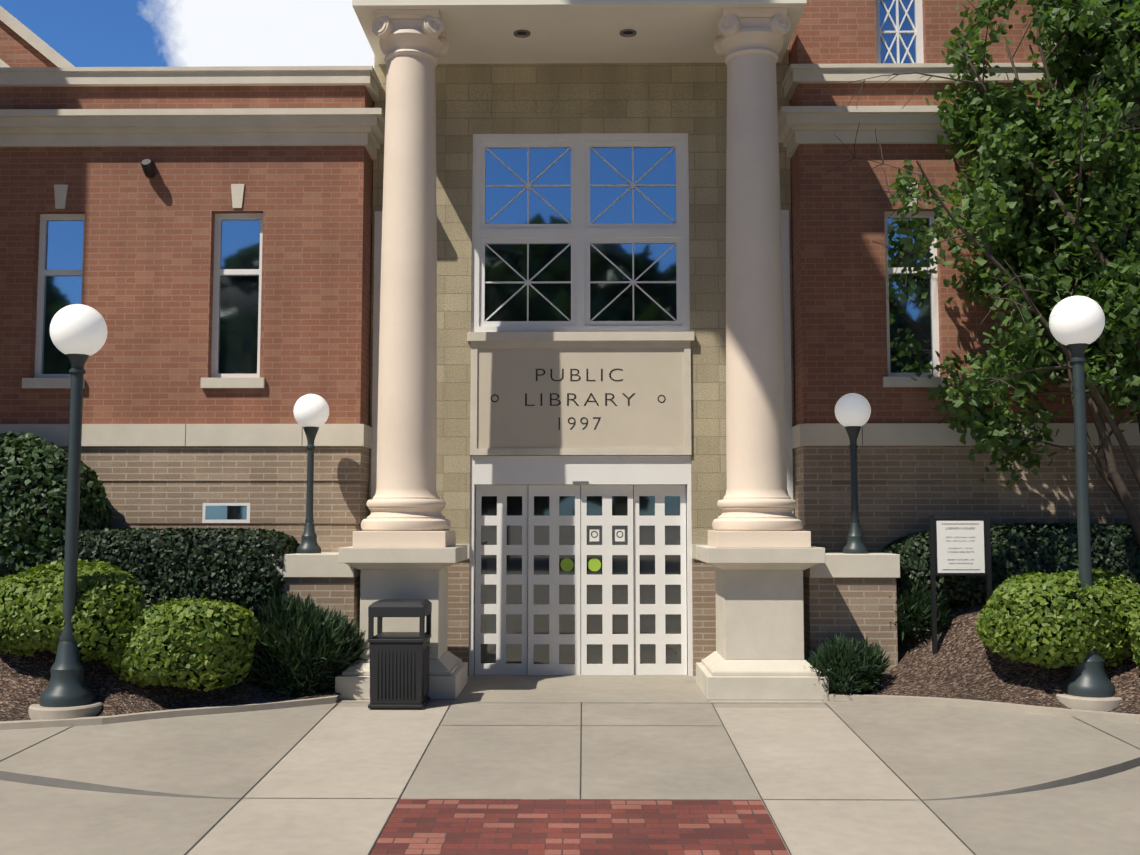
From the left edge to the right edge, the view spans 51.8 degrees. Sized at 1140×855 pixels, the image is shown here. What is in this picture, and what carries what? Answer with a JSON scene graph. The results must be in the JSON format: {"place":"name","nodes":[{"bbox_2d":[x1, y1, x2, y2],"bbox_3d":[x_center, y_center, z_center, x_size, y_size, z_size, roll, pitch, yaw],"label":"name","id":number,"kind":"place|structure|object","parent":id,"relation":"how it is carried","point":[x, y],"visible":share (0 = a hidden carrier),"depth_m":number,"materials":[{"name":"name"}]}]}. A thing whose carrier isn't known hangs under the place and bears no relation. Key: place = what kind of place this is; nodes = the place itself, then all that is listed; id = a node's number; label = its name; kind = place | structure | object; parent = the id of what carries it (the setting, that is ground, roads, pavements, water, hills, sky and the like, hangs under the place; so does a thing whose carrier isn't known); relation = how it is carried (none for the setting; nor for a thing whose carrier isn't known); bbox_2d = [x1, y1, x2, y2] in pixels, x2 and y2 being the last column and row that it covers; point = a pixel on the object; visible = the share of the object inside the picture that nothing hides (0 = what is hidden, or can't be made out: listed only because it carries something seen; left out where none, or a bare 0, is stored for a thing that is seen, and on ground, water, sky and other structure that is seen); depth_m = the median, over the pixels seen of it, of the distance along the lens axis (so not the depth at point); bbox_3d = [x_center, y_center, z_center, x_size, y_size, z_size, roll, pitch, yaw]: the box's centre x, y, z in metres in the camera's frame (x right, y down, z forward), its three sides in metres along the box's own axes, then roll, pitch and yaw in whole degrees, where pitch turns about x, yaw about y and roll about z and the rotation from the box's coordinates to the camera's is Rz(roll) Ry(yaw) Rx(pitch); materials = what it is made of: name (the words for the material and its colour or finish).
{"place":"outdoors","nodes":[
{"label":"outdoors","id":0,"kind":"place"},
{"bbox_2d":[0,0,373,67],"label":"sky","id":1,"kind":"structure","parent":0,"point":[87,33],"materials":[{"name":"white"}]},
{"bbox_2d":[0,674,1139,854],"bbox_3d":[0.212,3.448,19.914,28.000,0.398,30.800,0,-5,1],"label":"sidewalk","id":2,"kind":"structure","parent":0,"point":[334,781],"depth_m":9.01,"materials":[{"name":"concrete"}]},
{"bbox_2d":[28,304,107,719],"bbox_3d":[-4.404,0.766,10.399,0.600,3.754,0.600,0,-5,1],"label":"street lamp","id":3,"kind":"object","parent":2,"relation":"on","point":[78,334],"visible":0.98,"depth_m":10.32,"materials":[{"name":"metal"}]},
{"bbox_2d":[0,695,338,729],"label":"bed kerb","id":4,"kind":"structure","parent":2,"relation":"on","point":[40,723],"depth_m":10.28,"materials":[{"name":"concrete"}]},
{"bbox_2d":[0,605,339,720],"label":"mulch bed","id":5,"kind":"object","parent":2,"relation":"on","point":[24,680],"visible":0.12,"depth_m":10.59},
{"bbox_2d":[0,551,18,577],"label":"hedge","id":6,"kind":"object","parent":5,"relation":"on","point":[3,564],"visible":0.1,"depth_m":11.67,"materials":[{"name":"green plant"}]},
{"bbox_2d":[0,431,111,572],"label":"yew shrub","id":7,"kind":"object","parent":5,"relation":"on","point":[33,481],"visible":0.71,"depth_m":11.90,"materials":[{"name":"green plant"}]},
{"bbox_2d":[0,559,147,661],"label":"gold shrub","id":8,"kind":"object","parent":5,"relation":"on","point":[110,603],"visible":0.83,"depth_m":10.42,"materials":[{"name":"green plant"}]},
{"bbox_2d":[28,527,299,613],"bbox_3d":[-4.223,1.503,12.211,2.804,0.941,0.908,0,-5,1],"label":"hedge","id":9,"kind":"object","parent":5,"relation":"on","point":[168,564],"visible":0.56,"depth_m":11.83,"materials":[{"name":"green plant"}]},
{"bbox_2d":[100,596,259,691],"bbox_3d":[-3.643,1.993,10.872,1.301,0.843,1.195,-3,-6,38],"label":"gold shrub","id":10,"kind":"object","parent":5,"relation":"on","point":[177,642],"visible":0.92,"depth_m":10.52,"materials":[{"name":"green plant"}]},
{"bbox_2d":[228,590,270,617],"bbox_3d":[-3.221,1.887,12.171,0.984,0.809,0.949,0,-5,1],"label":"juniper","id":11,"kind":"object","parent":5,"relation":"on","point":[247,605],"depth_m":11.82,"materials":[{"name":"green plant"}]},
{"bbox_2d":[244,589,367,698],"bbox_3d":[-2.638,2.154,11.519,1.353,1.171,0.979,0,-5,1],"label":"juniper","id":12,"kind":"object","parent":5,"relation":"on","point":[300,642],"visible":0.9,"depth_m":11.26,"materials":[{"name":"green plant"}]},
{"bbox_2d":[0,66,384,551],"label":"library wing","id":13,"kind":"structure","parent":2,"relation":"on","point":[199,239],"depth_m":12.95,"materials":[{"name":"red brick"}]},
{"bbox_2d":[0,6,74,66],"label":"gable","id":14,"kind":"structure","parent":13,"relation":"attached to","point":[21,45],"depth_m":17.19,"materials":[{"name":"red brick"}]},
{"bbox_2d":[265,394,360,678],"bbox_3d":[-2.635,1.173,12.313,0.910,3.055,0.800,0,-5,1],"label":"lamp on pedestal","id":15,"kind":"object","parent":2,"relation":"on","point":[325,580],"visible":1,"depth_m":11.92,"materials":[{"name":"beige brick"}]},
{"bbox_2d":[368,599,431,708],"bbox_3d":[-1.608,2.130,11.127,0.524,0.970,0.524,0,-5,1],"label":"litter bin","id":16,"kind":"object","parent":2,"relation":"on","point":[399,670],"visible":1,"depth_m":10.88,"materials":[{"name":"black plastic"}]},
{"bbox_2d":[335,9,467,699],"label":"portico column","id":17,"kind":"structure","parent":2,"relation":"on","point":[404,546],"depth_m":11.96,"materials":[{"name":"stone"}]},
{"bbox_2d":[352,0,806,675],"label":"building entrance","id":18,"kind":"object","parent":2,"relation":"on","point":[580,172],"visible":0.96,"depth_m":13.31,"materials":[{"name":"stone"}]},
{"bbox_2d":[491,394,665,402],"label":"sign ornaments","id":19,"kind":"object","parent":18,"relation":"attached to","point":[658,398],"visible":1,"depth_m":13.27,"materials":[{"name":"grey"}]},
{"bbox_2d":[536,369,622,380],"bbox_3d":[0.106,-0.595,13.298,0.987,0.145,0.002,0,-5,1],"label":"inscription","id":20,"kind":"object","parent":18,"relation":"attached to","point":[571,374],"visible":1,"depth_m":13.30,"materials":[{"name":"grey"}]},
{"bbox_2d":[525,393,634,405],"bbox_3d":[0.117,-0.316,13.276,1.250,0.143,0.002,0,-5,1],"label":"sign lettering","id":21,"kind":"object","parent":18,"relation":"attached to","point":[575,402],"visible":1,"depth_m":13.28,"materials":[{"name":"grey"}]},
{"bbox_2d":[559,417,600,429],"bbox_3d":[0.111,-0.045,13.255,0.479,0.145,0.002,0,-5,1],"label":"inscription","id":22,"kind":"object","parent":18,"relation":"attached to","point":[598,418],"visible":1,"depth_m":13.26,"materials":[{"name":"grey"}]},
{"bbox_2d":[370,799,789,854],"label":"paver pad","id":23,"kind":"object","parent":2,"relation":"on","point":[572,827],"visible":1,"depth_m":7.34,"materials":[{"name":"red brick"}]},
{"bbox_2d":[696,7,828,699],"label":"portico column","id":24,"kind":"structure","parent":2,"relation":"on","point":[759,553],"depth_m":11.87,"materials":[{"name":"stone"}]},
{"bbox_2d":[803,393,899,669],"bbox_3d":[2.874,1.168,12.247,0.910,3.055,0.800,0,-5,1],"label":"lamp on pedestal","id":25,"kind":"object","parent":2,"relation":"on","point":[850,590],"visible":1,"depth_m":11.84,"materials":[{"name":"beige brick"}]},
{"bbox_2d":[778,0,1139,551],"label":"library wing","id":26,"kind":"structure","parent":2,"relation":"on","point":[860,328],"depth_m":12.85,"materials":[{"name":"red brick"}]},
{"bbox_2d":[824,694,1139,722],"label":"bed kerb","id":27,"kind":"structure","parent":2,"relation":"on","point":[1126,717],"depth_m":10.65,"materials":[{"name":"concrete"}]},
{"bbox_2d":[835,597,1139,713],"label":"mulch bed","id":28,"kind":"object","parent":2,"relation":"on","point":[963,663],"visible":0.31,"depth_m":11.19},
{"bbox_2d":[803,632,891,695],"bbox_3d":[2.672,2.374,11.503,0.855,0.726,0.773,-4,-6,39],"label":"juniper","id":29,"kind":"object","parent":28,"relation":"on","point":[842,665],"visible":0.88,"depth_m":11.34,"materials":[{"name":"green plant"}]},
{"bbox_2d":[889,569,956,641],"bbox_3d":[3.514,1.806,12.098,1.006,0.895,0.876,0,-5,1],"label":"juniper","id":30,"kind":"object","parent":28,"relation":"on","point":[913,608],"visible":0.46,"depth_m":11.88,"materials":[{"name":"green plant"}]},
{"bbox_2d":[929,515,991,654],"bbox_3d":[3.901,1.628,11.707,0.597,1.504,0.040,0,-5,1],"label":"notice board","id":31,"kind":"object","parent":28,"relation":"on","point":[941,557],"visible":0.85,"depth_m":11.72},
{"bbox_2d":[946,527,974,529],"bbox_3d":[3.901,1.009,11.739,0.290,0.023,0.002,0,-5,1],"label":"sign text","id":32,"kind":"object","parent":31,"relation":"attached to","point":[962,528],"visible":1,"depth_m":11.74},
{"bbox_2d":[824,0,1139,545],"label":"tree","id":33,"kind":"object","parent":28,"relation":"on","point":[1053,263],"visible":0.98,"depth_m":11.81,"materials":[{"name":"green plant"}]},
{"bbox_2d":[882,522,1139,605],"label":"hedge","id":34,"kind":"object","parent":28,"relation":"on","point":[1022,549],"visible":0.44,"depth_m":11.94,"materials":[{"name":"green plant"}]},
{"bbox_2d":[975,569,1139,668],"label":"gold shrub","id":35,"kind":"object","parent":28,"relation":"on","point":[1053,619],"visible":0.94,"depth_m":10.63,"materials":[{"name":"green plant"}]},
{"bbox_2d":[1049,296,1121,711],"bbox_3d":[4.712,0.709,10.787,0.600,3.879,0.600,0,-5,1],"label":"street lamp","id":36,"kind":"object","parent":28,"relation":"on","point":[1076,325],"visible":0.85,"depth_m":10.73,"materials":[{"name":"metal"}]},
{"bbox_2d":[1125,607,1139,668],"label":"gold shrub","id":37,"kind":"object","parent":28,"relation":"on","point":[1133,624],"visible":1,"depth_m":10.45,"materials":[{"name":"green plant"}]}
]}

